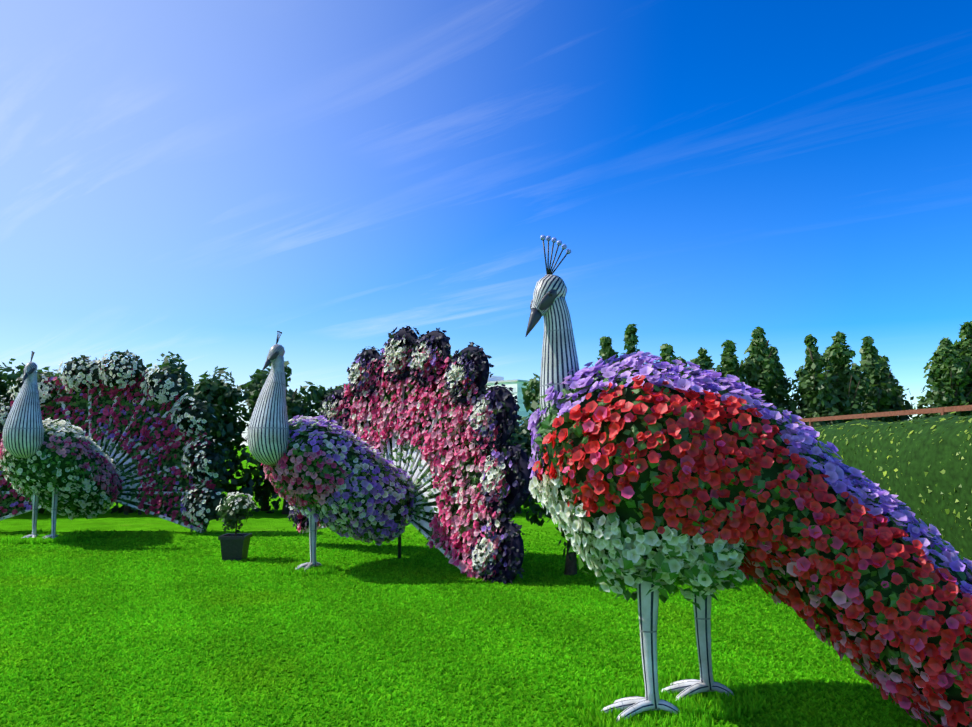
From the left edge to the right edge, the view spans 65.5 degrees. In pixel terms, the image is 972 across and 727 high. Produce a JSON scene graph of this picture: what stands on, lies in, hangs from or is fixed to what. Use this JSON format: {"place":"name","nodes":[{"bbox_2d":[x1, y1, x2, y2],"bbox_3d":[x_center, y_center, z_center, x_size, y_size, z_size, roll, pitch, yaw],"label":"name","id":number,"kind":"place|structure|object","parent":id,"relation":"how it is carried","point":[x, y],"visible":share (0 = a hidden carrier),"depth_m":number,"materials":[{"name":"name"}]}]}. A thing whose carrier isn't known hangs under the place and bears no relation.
{"place":"outdoors","nodes":[
{"label":"outdoors","id":0,"kind":"place"},
{"bbox_2d":[0,446,957,726],"bbox_3d":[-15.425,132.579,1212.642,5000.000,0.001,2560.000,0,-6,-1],"label":"lawn ground","id":1,"kind":"structure","parent":0,"point":[258,522],"depth_m":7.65,"materials":[{"name":"green plant"}]},
{"bbox_2d":[0,373,17,405],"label":"tree","id":2,"kind":"object","parent":1,"relation":"on","point":[4,387],"visible":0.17,"depth_m":18.33,"materials":[{"name":"green plant"}]},
{"bbox_2d":[0,358,62,401],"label":"tree","id":3,"kind":"object","parent":1,"relation":"on","point":[12,376],"depth_m":19.17,"materials":[{"name":"green plant"}]},
{"bbox_2d":[37,366,65,514],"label":"tree","id":4,"kind":"object","parent":1,"relation":"on","point":[41,510],"depth_m":18.44,"materials":[{"name":"green plant"}]},
{"bbox_2d":[0,349,230,538],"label":"peacock sculpture","id":5,"kind":"object","parent":1,"relation":"on","point":[81,436],"visible":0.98,"depth_m":14.40,"materials":[{"name":"plant"}]},
{"bbox_2d":[100,363,164,512],"bbox_3d":[-8.620,1.859,18.457,2.410,3.662,2.133,0,-6,-1],"label":"tree","id":6,"kind":"object","parent":1,"relation":"on","point":[126,508],"depth_m":18.25,"materials":[{"name":"green plant"}]},
{"bbox_2d":[157,351,208,398],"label":"tree","id":7,"kind":"object","parent":1,"relation":"on","point":[170,363],"visible":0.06,"depth_m":19.40,"materials":[{"name":"green plant"}]},
{"bbox_2d":[187,366,250,497],"bbox_3d":[-6.711,1.850,18.272,2.162,3.623,2.117,0,-6,-1],"label":"tree","id":8,"kind":"object","parent":1,"relation":"on","point":[224,397],"visible":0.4,"depth_m":17.92,"materials":[{"name":"green plant"}]},
{"bbox_2d":[216,492,256,560],"bbox_3d":[-3.614,2.335,10.891,0.597,0.964,0.598,0,-6,-1],"label":"planter shrub","id":9,"kind":"object","parent":1,"relation":"on","point":[235,545],"visible":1,"depth_m":10.77,"materials":[{"name":"green plant"}]},
{"bbox_2d":[237,368,289,510],"bbox_3d":[-5.441,1.894,19.259,1.739,3.767,1.993,0,-6,-1],"label":"tree","id":10,"kind":"object","parent":1,"relation":"on","point":[257,382],"visible":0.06,"depth_m":18.91,"materials":[{"name":"green plant"}]},
{"bbox_2d":[249,361,320,513],"bbox_3d":[-4.846,1.802,18.295,1.738,3.726,1.840,2,-6,-18],"label":"tree","id":11,"kind":"object","parent":1,"relation":"on","point":[296,404],"visible":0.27,"depth_m":18.09,"materials":[{"name":"green plant"}]},
{"bbox_2d":[305,384,343,415],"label":"tree","id":12,"kind":"object","parent":1,"relation":"on","point":[321,391],"visible":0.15,"depth_m":19.01,"materials":[{"name":"green plant"}]},
{"bbox_2d":[111,437,538,514],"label":"understorey bushes","id":13,"kind":"object","parent":1,"relation":"on","point":[235,483],"visible":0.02,"depth_m":18.04,"materials":[{"name":"green plant"}]},
{"bbox_2d":[247,326,532,583],"bbox_3d":[-1.988,1.122,10.327,2.613,3.612,5.474,6,-9,-44],"label":"peacock sculpture","id":14,"kind":"object","parent":1,"relation":"on","point":[412,428],"visible":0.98,"depth_m":9.99,"materials":[{"name":"plant"}]},
{"bbox_2d":[506,413,539,511],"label":"tree","id":15,"kind":"object","parent":1,"relation":"on","point":[523,431],"visible":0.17,"depth_m":18.42,"materials":[{"name":"green plant"}]},
{"bbox_2d":[521,373,588,575],"bbox_3d":[1.042,1.296,9.738,1.351,2.903,1.335,0,-6,-1],"label":"tree","id":16,"kind":"object","parent":1,"relation":"on","point":[533,396],"visible":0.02,"depth_m":9.87,"materials":[{"name":"green plant"}]},
{"bbox_2d":[591,336,618,377],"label":"tree","id":17,"kind":"object","parent":1,"relation":"on","point":[606,351],"visible":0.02,"depth_m":37.82,"materials":[{"name":"green plant"}]},
{"bbox_2d":[617,324,639,369],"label":"tree","id":18,"kind":"object","parent":1,"relation":"on","point":[630,340],"visible":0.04,"depth_m":36.31,"materials":[{"name":"green plant"}]},
{"bbox_2d":[659,343,680,374],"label":"tree","id":19,"kind":"object","parent":1,"relation":"on","point":[667,351],"depth_m":34.45,"materials":[{"name":"green plant"}]},
{"bbox_2d":[677,356,691,375],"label":"tree","id":20,"kind":"object","parent":1,"relation":"on","point":[683,361],"visible":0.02,"depth_m":37.95,"materials":[{"name":"green plant"}]},
{"bbox_2d":[690,347,716,372],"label":"tree","id":21,"kind":"object","parent":1,"relation":"on","point":[703,360],"visible":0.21,"depth_m":36.23,"materials":[{"name":"green plant"}]},
{"bbox_2d":[714,340,750,393],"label":"tree","id":22,"kind":"object","parent":1,"relation":"on","point":[729,363],"visible":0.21,"depth_m":35.93,"materials":[{"name":"green plant"}]},
{"bbox_2d":[525,235,971,726],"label":"peacock sculpture","id":23,"kind":"object","parent":1,"relation":"on","point":[653,479],"visible":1,"depth_m":4.38,"materials":[{"name":"red plant"}]},
{"bbox_2d":[739,326,802,418],"bbox_3d":[13.346,1.984,35.920,4.584,7.639,4.312,0,-6,-1],"label":"tree","id":24,"kind":"object","parent":1,"relation":"on","point":[762,369],"visible":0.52,"depth_m":35.99,"materials":[{"name":"green plant"}]},
{"bbox_2d":[767,346,797,412],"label":"tree","id":25,"kind":"object","parent":1,"relation":"on","point":[787,389],"visible":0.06,"depth_m":38.07,"materials":[{"name":"green plant"}]},
{"bbox_2d":[784,334,843,426],"bbox_3d":[15.431,2.074,35.491,3.531,6.975,4.051,0,-6,-1],"label":"tree","id":26,"kind":"object","parent":1,"relation":"on","point":[815,386],"visible":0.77,"depth_m":35.08,"materials":[{"name":"green plant"}]},
{"bbox_2d":[820,331,889,423],"bbox_3d":[17.083,2.272,35.798,4.782,7.734,4.393,3,-7,-23],"label":"tree","id":27,"kind":"object","parent":1,"relation":"on","point":[849,387],"visible":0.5,"depth_m":35.25,"materials":[{"name":"green plant"}]},
{"bbox_2d":[779,405,971,426],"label":"railing","id":28,"kind":"object","parent":1,"relation":"on","point":[941,410],"visible":0.12,"depth_m":14.57,"materials":[{"name":"brown wood"}]},
{"bbox_2d":[859,336,901,422],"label":"tree","id":29,"kind":"object","parent":1,"relation":"on","point":[884,394],"visible":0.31,"depth_m":36.43,"materials":[{"name":"green plant"}]},
{"bbox_2d":[813,411,971,560],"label":"hedge","id":30,"kind":"object","parent":1,"relation":"on","point":[921,469],"visible":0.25,"depth_m":10.87,"materials":[{"name":"green plant"}]},
{"bbox_2d":[877,355,913,421],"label":"tree","id":31,"kind":"object","parent":1,"relation":"on","point":[886,372],"visible":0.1,"depth_m":37.57,"materials":[{"name":"green plant"}]},
{"bbox_2d":[911,337,971,419],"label":"tree","id":32,"kind":"object","parent":1,"relation":"on","point":[946,375],"visible":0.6,"depth_m":34.16,"materials":[{"name":"green plant"}]},
{"bbox_2d":[950,321,971,414],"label":"tree","id":33,"kind":"object","parent":1,"relation":"on","point":[963,348],"visible":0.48,"depth_m":34.98,"materials":[{"name":"green plant"}]},
{"bbox_2d":[0,0,971,445],"label":"sky","id":34,"kind":"structure","parent":0,"point":[199,181],"materials":[{"name":"blue"}]},
{"bbox_2d":[486,375,538,425],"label":"distant building","id":35,"kind":"structure","parent":0,"point":[516,385],"depth_m":221.22,"materials":[{"name":"grey"}]}
]}

